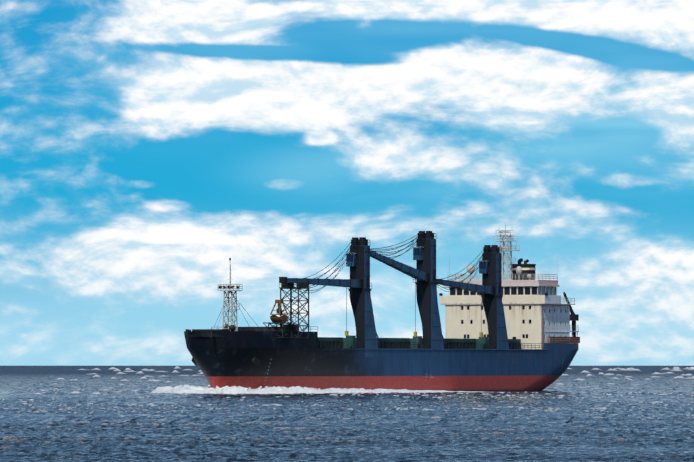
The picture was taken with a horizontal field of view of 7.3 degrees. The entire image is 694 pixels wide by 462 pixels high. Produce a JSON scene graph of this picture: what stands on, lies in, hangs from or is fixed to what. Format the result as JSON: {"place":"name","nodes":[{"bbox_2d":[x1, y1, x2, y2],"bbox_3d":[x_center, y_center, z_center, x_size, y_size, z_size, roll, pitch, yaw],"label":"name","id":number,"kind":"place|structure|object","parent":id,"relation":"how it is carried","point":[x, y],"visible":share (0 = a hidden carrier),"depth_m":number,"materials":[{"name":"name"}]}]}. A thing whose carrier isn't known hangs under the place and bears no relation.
{"place":"outdoors","nodes":[
{"label":"outdoors","id":0,"kind":"place"},
{"bbox_2d":[0,366,693,461],"bbox_3d":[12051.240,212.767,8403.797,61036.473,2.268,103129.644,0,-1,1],"label":"sea","id":1,"kind":"structure","parent":0,"point":[125,414],"depth_m":476.06,"materials":[{"name":"liquid"}]},
{"bbox_2d":[151,223,579,393],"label":"cargo ship","id":2,"kind":"object","parent":1,"relation":"on","point":[512,334],"visible":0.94,"depth_m":989.67,"materials":[{"name":"paint"}]},
{"bbox_2d":[0,0,693,365],"label":"sky","id":3,"kind":"structure","parent":0,"point":[147,146],"materials":[{"name":"blue"}]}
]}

